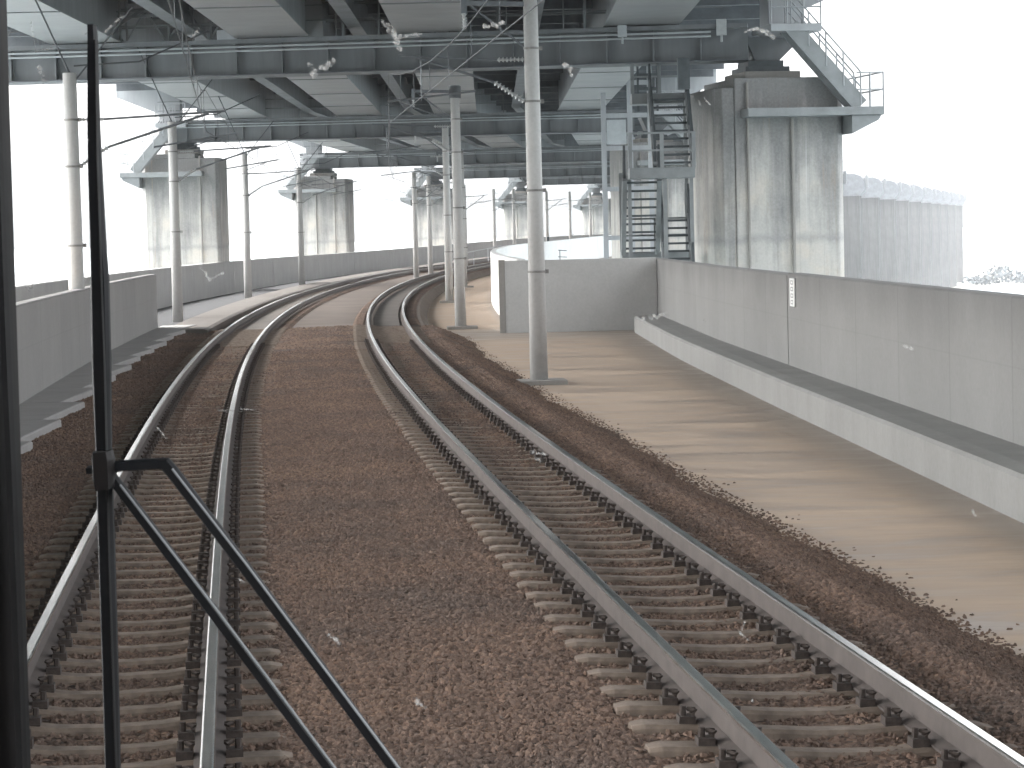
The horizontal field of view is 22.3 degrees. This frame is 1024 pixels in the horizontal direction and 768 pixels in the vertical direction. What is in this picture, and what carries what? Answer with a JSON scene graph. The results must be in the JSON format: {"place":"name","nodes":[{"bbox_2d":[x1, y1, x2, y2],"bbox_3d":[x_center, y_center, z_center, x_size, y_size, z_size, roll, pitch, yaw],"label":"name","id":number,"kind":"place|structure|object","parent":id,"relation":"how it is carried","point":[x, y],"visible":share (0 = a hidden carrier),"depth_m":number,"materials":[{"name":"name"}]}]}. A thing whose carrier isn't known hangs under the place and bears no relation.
{"place":"outdoors","nodes":[
{"label":"outdoors","id":0,"kind":"place"},
{"bbox_2d":[0,0,30,767],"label":"window pillar","id":1,"kind":"structure","parent":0,"point":[14,727],"depth_m":2.27,"materials":[{"name":"black paint"}]},
{"bbox_2d":[86,24,400,767],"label":"windscreen wiper","id":2,"kind":"object","parent":1,"relation":"attached to","point":[104,467],"visible":1,"depth_m":2.40,"materials":[{"name":"black metal"}]},
{"bbox_2d":[9,0,1023,249],"label":"sky","id":3,"kind":"structure","parent":0,"point":[952,120],"materials":[{"name":"white"}]},
{"bbox_2d":[14,226,1023,293],"bbox_3d":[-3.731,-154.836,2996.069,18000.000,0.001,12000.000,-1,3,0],"label":"sea","id":4,"kind":"structure","parent":0,"point":[38,266],"depth_m":3046.67,"materials":[{"name":"grey liquid"}]},
{"bbox_2d":[116,90,229,268],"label":"bridge pier","id":5,"kind":"structure","parent":4,"relation":"in","point":[203,210],"depth_m":145.18,"materials":[{"name":"concrete"}]},
{"bbox_2d":[157,90,634,143],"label":"steel crossbeam","id":6,"kind":"object","parent":5,"relation":"attached to","point":[471,124],"visible":0.64,"depth_m":144.91,"materials":[{"name":"grey metal"}]},
{"bbox_2d":[278,140,354,255],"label":"bridge pier","id":7,"kind":"structure","parent":4,"relation":"in","point":[328,222],"depth_m":206.56,"materials":[{"name":"concrete"}]},
{"bbox_2d":[299,134,619,168],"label":"steel crossbeam","id":8,"kind":"object","parent":7,"relation":"attached to","point":[564,153],"visible":0.57,"depth_m":205.89,"materials":[{"name":"grey metal"}]},
{"bbox_2d":[400,166,452,246],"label":"bridge pier","id":9,"kind":"structure","parent":4,"relation":"in","point":[437,210],"depth_m":265.45,"materials":[{"name":"concrete"}]},
{"bbox_2d":[414,161,609,179],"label":"steel crossbeam","id":10,"kind":"object","parent":9,"relation":"attached to","point":[548,170],"visible":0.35,"depth_m":265.13,"materials":[{"name":"grey metal"}]},
{"bbox_2d":[495,177,527,239],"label":"bridge pier","id":11,"kind":"structure","parent":4,"relation":"in","point":[519,183],"depth_m":323.40,"materials":[{"name":"concrete"}]},
{"bbox_2d":[508,175,609,185],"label":"steel crossbeam","id":12,"kind":"object","parent":11,"relation":"attached to","point":[571,180],"visible":0.13,"depth_m":324.79,"materials":[{"name":"grey metal"}]},
{"bbox_2d":[572,184,610,234],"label":"bridge pier","id":13,"kind":"structure","parent":4,"relation":"in","point":[597,219],"depth_m":382.28,"materials":[{"name":"concrete"}]},
{"bbox_2d":[638,125,671,135],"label":"bridge pier","id":14,"kind":"structure","parent":4,"relation":"in","point":[667,127],"depth_m":204.87,"materials":[{"name":"concrete"}]},
{"bbox_2d":[610,69,716,257],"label":"bridge pier","id":15,"kind":"structure","parent":4,"relation":"in","point":[675,198],"depth_m":144.86,"materials":[{"name":"concrete"}]},
{"bbox_2d":[600,66,654,257],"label":"service tower","id":16,"kind":"structure","parent":15,"relation":"attached to","point":[616,131],"depth_m":127.39,"materials":[{"name":"metal"}]},
{"bbox_2d":[619,58,695,261],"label":"steel stairs","id":17,"kind":"structure","parent":16,"relation":"attached to","point":[659,171],"depth_m":84.31,"materials":[{"name":"grey metal"}]},
{"bbox_2d":[688,0,883,276],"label":"bridge pier","id":18,"kind":"structure","parent":4,"relation":"in","point":[770,129],"depth_m":84.84,"materials":[{"name":"concrete"}]},
{"bbox_2d":[7,0,748,85],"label":"steel crossbeam","id":19,"kind":"object","parent":18,"relation":"attached to","point":[318,51],"visible":0.73,"depth_m":86.55,"materials":[{"name":"grey metal"}]},
{"bbox_2d":[7,0,843,168],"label":"road deck","id":20,"kind":"structure","parent":18,"relation":"on","point":[742,11],"depth_m":109.49,"materials":[{"name":"concrete"}]},
{"bbox_2d":[7,0,509,166],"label":"box girder","id":21,"kind":"object","parent":20,"relation":"attached to","point":[68,21],"visible":0.24,"depth_m":98.34,"materials":[{"name":"paint"}]},
{"bbox_2d":[132,0,423,149],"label":"stringer beam","id":22,"kind":"structure","parent":20,"relation":"attached to","point":[287,89],"depth_m":96.05,"materials":[{"name":"metal"}]},
{"bbox_2d":[184,0,561,164],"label":"box girder","id":23,"kind":"object","parent":20,"relation":"attached to","point":[347,95],"visible":0.2,"depth_m":102.34,"materials":[{"name":"paint"}]},
{"bbox_2d":[327,0,557,162],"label":"stringer beam","id":24,"kind":"structure","parent":20,"relation":"attached to","point":[349,12],"depth_m":101.37,"materials":[{"name":"metal"}]},
{"bbox_2d":[378,0,609,163],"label":"box girder","id":25,"kind":"object","parent":20,"relation":"attached to","point":[419,16],"visible":0.19,"depth_m":108.99,"materials":[{"name":"paint"}]},
{"bbox_2d":[512,0,578,146],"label":"stringer beam","id":26,"kind":"structure","parent":20,"relation":"attached to","point":[517,104],"depth_m":144.90,"materials":[{"name":"metal"}]},
{"bbox_2d":[557,0,699,145],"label":"box girder","id":27,"kind":"object","parent":20,"relation":"attached to","point":[580,89],"visible":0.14,"depth_m":109.05,"materials":[{"name":"metal"}]},
{"bbox_2d":[636,66,658,110],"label":"access ladder","id":28,"kind":"object","parent":27,"relation":"hanging from","point":[643,88],"visible":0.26,"depth_m":94.47,"materials":[{"name":"metal"}]},
{"bbox_2d":[843,171,846,188],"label":"bridge pier","id":29,"kind":"structure","parent":4,"relation":"in","point":[844,177],"depth_m":429.69,"materials":[{"name":"concrete"}]},
{"bbox_2d":[843,174,867,278],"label":"bridge pier","id":30,"kind":"structure","parent":4,"relation":"in","point":[855,186],"depth_m":470.81,"materials":[{"name":"concrete"}]},
{"bbox_2d":[861,177,885,279],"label":"bridge pier","id":31,"kind":"structure","parent":4,"relation":"in","point":[871,238],"depth_m":512.33,"materials":[{"name":"concrete"}]},
{"bbox_2d":[880,180,901,281],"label":"bridge pier","id":32,"kind":"structure","parent":4,"relation":"in","point":[890,195],"depth_m":553.77,"materials":[{"name":"concrete"}]},
{"bbox_2d":[896,183,914,282],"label":"bridge pier","id":33,"kind":"structure","parent":4,"relation":"in","point":[904,197],"depth_m":595.22,"materials":[{"name":"concrete"}]},
{"bbox_2d":[909,185,925,283],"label":"bridge pier","id":34,"kind":"structure","parent":4,"relation":"in","point":[916,199],"depth_m":636.66,"materials":[{"name":"concrete"}]},
{"bbox_2d":[921,187,935,284],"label":"bridge pier","id":35,"kind":"structure","parent":4,"relation":"in","point":[926,223],"depth_m":678.10,"materials":[{"name":"concrete"}]},
{"bbox_2d":[931,189,944,285],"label":"bridge pier","id":36,"kind":"structure","parent":4,"relation":"in","point":[936,236],"depth_m":719.60,"materials":[{"name":"concrete"}]},
{"bbox_2d":[940,191,952,286],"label":"bridge pier","id":37,"kind":"structure","parent":4,"relation":"in","point":[945,266],"depth_m":761.04,"materials":[{"name":"concrete"}]},
{"bbox_2d":[428,256,1023,656],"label":"railway deck","id":38,"kind":"structure","parent":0,"point":[941,545],"depth_m":33.24,"materials":[{"name":"beige concrete"}]},
{"bbox_2d":[35,0,237,289],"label":"overhead line pole","id":39,"kind":"object","parent":38,"relation":"on","point":[73,166],"visible":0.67,"depth_m":55.70,"materials":[{"name":"metal"}]},
{"bbox_2d":[167,0,580,206],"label":"overhead wires","id":40,"kind":"object","parent":39,"relation":"hanging from","point":[173,16],"visible":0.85,"depth_m":48.14,"materials":[{"name":"black metal"}]},
{"bbox_2d":[25,258,490,767],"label":"railway track","id":41,"kind":"structure","parent":38,"relation":"on","point":[56,623],"depth_m":19.68,"materials":[{"name":"grey metal"}]},
{"bbox_2d":[157,268,396,326],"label":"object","id":42,"kind":"object","parent":38,"relation":"on","point":[191,309],"visible":0.16,"depth_m":120.33,"materials":[{"name":"grey concrete"}]},
{"bbox_2d":[137,47,278,321],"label":"overhead line pole","id":43,"kind":"object","parent":42,"relation":"on","point":[176,273],"visible":0.99,"depth_m":87.50,"materials":[{"name":"metal"}]},
{"bbox_2d":[218,96,321,297],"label":"overhead line pole","id":44,"kind":"object","parent":42,"relation":"on","point":[246,244],"visible":0.98,"depth_m":119.68,"materials":[{"name":"metal"}]},
{"bbox_2d":[287,142,360,284],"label":"overhead line pole","id":45,"kind":"object","parent":42,"relation":"on","point":[301,262],"visible":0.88,"depth_m":148.49,"materials":[{"name":"metal"}]},
{"bbox_2d":[16,234,610,308],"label":"parapet wall","id":46,"kind":"structure","parent":38,"relation":"on","point":[204,281],"depth_m":165.56,"materials":[{"name":"grey concrete"}]},
{"bbox_2d":[176,257,489,333],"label":"kerb strip","id":47,"kind":"object","parent":38,"relation":"on","point":[222,317],"visible":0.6,"depth_m":100.42,"materials":[{"name":"grey concrete"}]},
{"bbox_2d":[239,262,490,328],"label":"dusty median slab","id":48,"kind":"structure","parent":38,"relation":"on","point":[344,309],"depth_m":105.35,"materials":[{"name":"grey concrete"}]},
{"bbox_2d":[243,272,453,328],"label":"track bed strip","id":49,"kind":"object","parent":48,"relation":"on","point":[387,311],"visible":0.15,"depth_m":94.80,"materials":[{"name":"concrete"}]},
{"bbox_2d":[492,189,514,248],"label":"overhead line pole","id":50,"kind":"object","parent":49,"relation":"on","point":[494,218],"visible":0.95,"depth_m":245.81,"materials":[{"name":"metal"}]},
{"bbox_2d":[225,261,490,328],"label":"track edge ballast","id":51,"kind":"structure","parent":48,"relation":"on","point":[410,314],"depth_m":102.02,"materials":[{"name":"gravel"}]},
{"bbox_2d":[411,172,442,277],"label":"overhead line pole","id":52,"kind":"object","parent":48,"relation":"on","point":[415,237],"visible":0.93,"depth_m":166.21,"materials":[{"name":"metal"}]},
{"bbox_2d":[426,176,452,273],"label":"overhead line pole","id":53,"kind":"object","parent":48,"relation":"on","point":[429,237],"visible":0.88,"depth_m":178.22,"materials":[{"name":"metal"}]},
{"bbox_2d":[464,185,490,265],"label":"overhead line pole","id":54,"kind":"object","parent":48,"relation":"on","point":[466,217],"visible":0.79,"depth_m":213.63,"materials":[{"name":"metal"}]},
{"bbox_2d":[466,245,501,264],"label":"handrail","id":55,"kind":"object","parent":48,"relation":"on","point":[482,249],"visible":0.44,"depth_m":223.52,"materials":[{"name":"metal"}]},
{"bbox_2d":[512,189,526,244],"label":"overhead line pole","id":56,"kind":"object","parent":48,"relation":"on","point":[513,220],"visible":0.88,"depth_m":247.11,"materials":[{"name":"metal"}]},
{"bbox_2d":[545,191,565,240],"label":"overhead line pole","id":57,"kind":"object","parent":48,"relation":"on","point":[546,214],"visible":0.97,"depth_m":272.60,"materials":[{"name":"metal"}]},
{"bbox_2d":[568,192,588,238],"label":"overhead line pole","id":58,"kind":"object","parent":48,"relation":"on","point":[570,219],"visible":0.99,"depth_m":289.59,"materials":[{"name":"metal"}]},
{"bbox_2d":[589,192,608,236],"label":"overhead line pole","id":59,"kind":"object","parent":48,"relation":"on","point":[590,219],"visible":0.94,"depth_m":304.64,"materials":[{"name":"metal"}]},
{"bbox_2d":[381,127,454,302],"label":"overhead line pole","id":60,"kind":"object","parent":38,"relation":"on","point":[447,215],"visible":0.92,"depth_m":116.62,"materials":[{"name":"metal"}]},
{"bbox_2d":[365,85,477,329],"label":"overhead line pole","id":61,"kind":"object","parent":38,"relation":"on","point":[458,207],"visible":0.91,"depth_m":84.16,"materials":[{"name":"metal"}]},
{"bbox_2d":[410,149,473,287],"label":"overhead line pole","id":62,"kind":"object","parent":38,"relation":"on","point":[463,203],"visible":0.42,"depth_m":148.52,"materials":[{"name":"metal"}]},
{"bbox_2d":[387,0,596,204],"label":"overhead wires","id":63,"kind":"object","parent":62,"relation":"hanging from","point":[389,122],"visible":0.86,"depth_m":44.07,"materials":[{"name":"black metal"}]},
{"bbox_2d":[387,0,567,385],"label":"overhead line pole","id":64,"kind":"object","parent":38,"relation":"on","point":[532,101],"visible":0.94,"depth_m":52.50,"materials":[{"name":"metal"}]},
{"bbox_2d":[21,325,1023,767],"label":"ballast","id":65,"kind":"structure","parent":38,"relation":"on","point":[425,629],"depth_m":19.84,"materials":[{"name":"gravel"}]},
{"bbox_2d":[16,274,194,453],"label":"parapet wall","id":66,"kind":"structure","parent":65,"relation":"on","point":[54,356],"depth_m":50.06,"materials":[{"name":"concrete"}]},
{"bbox_2d":[490,235,611,315],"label":"parapet wall","id":67,"kind":"structure","parent":38,"relation":"on","point":[586,248],"depth_m":218.84,"materials":[{"name":"concrete"}]},
{"bbox_2d":[498,257,656,332],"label":"end wall","id":68,"kind":"structure","parent":38,"relation":"on","point":[608,294],"depth_m":80.18,"materials":[{"name":"concrete"}]},
{"bbox_2d":[353,262,1023,767],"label":"railway track","id":69,"kind":"structure","parent":38,"relation":"on","point":[697,702],"depth_m":18.03,"materials":[{"name":"grey metal"}]},
{"bbox_2d":[634,258,1023,522],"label":"parapet wall","id":70,"kind":"structure","parent":38,"relation":"on","point":[926,381],"depth_m":38.33,"materials":[{"name":"concrete"}]},
{"bbox_2d":[789,278,795,306],"bbox_3d":[5.213,-1.703,48.190,0.029,0.520,0.600,-1,3,-2],"label":"number plate","id":71,"kind":"object","parent":70,"relation":"attached to","point":[792,292],"visible":1,"depth_m":48.09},
{"bbox_2d":[953,254,1023,287],"bbox_3d":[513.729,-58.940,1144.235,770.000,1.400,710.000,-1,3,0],"label":"island shore","id":72,"kind":"structure","parent":0,"point":[974,265],"depth_m":1143.41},
{"bbox_2d":[949,192,959,286],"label":"bridge pier","id":73,"kind":"structure","parent":72,"relation":"on","point":[952,241],"depth_m":802.46,"materials":[{"name":"concrete"}]},
{"bbox_2d":[956,193,966,282],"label":"bridge pier","id":74,"kind":"structure","parent":72,"relation":"on","point":[959,224],"depth_m":843.89,"materials":[{"name":"concrete"}]},
{"bbox_2d":[961,265,1023,284],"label":"trees","id":75,"kind":"object","parent":72,"relation":"on","point":[986,279],"visible":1,"depth_m":813.09,"materials":[{"name":"grey plant"}]}
]}

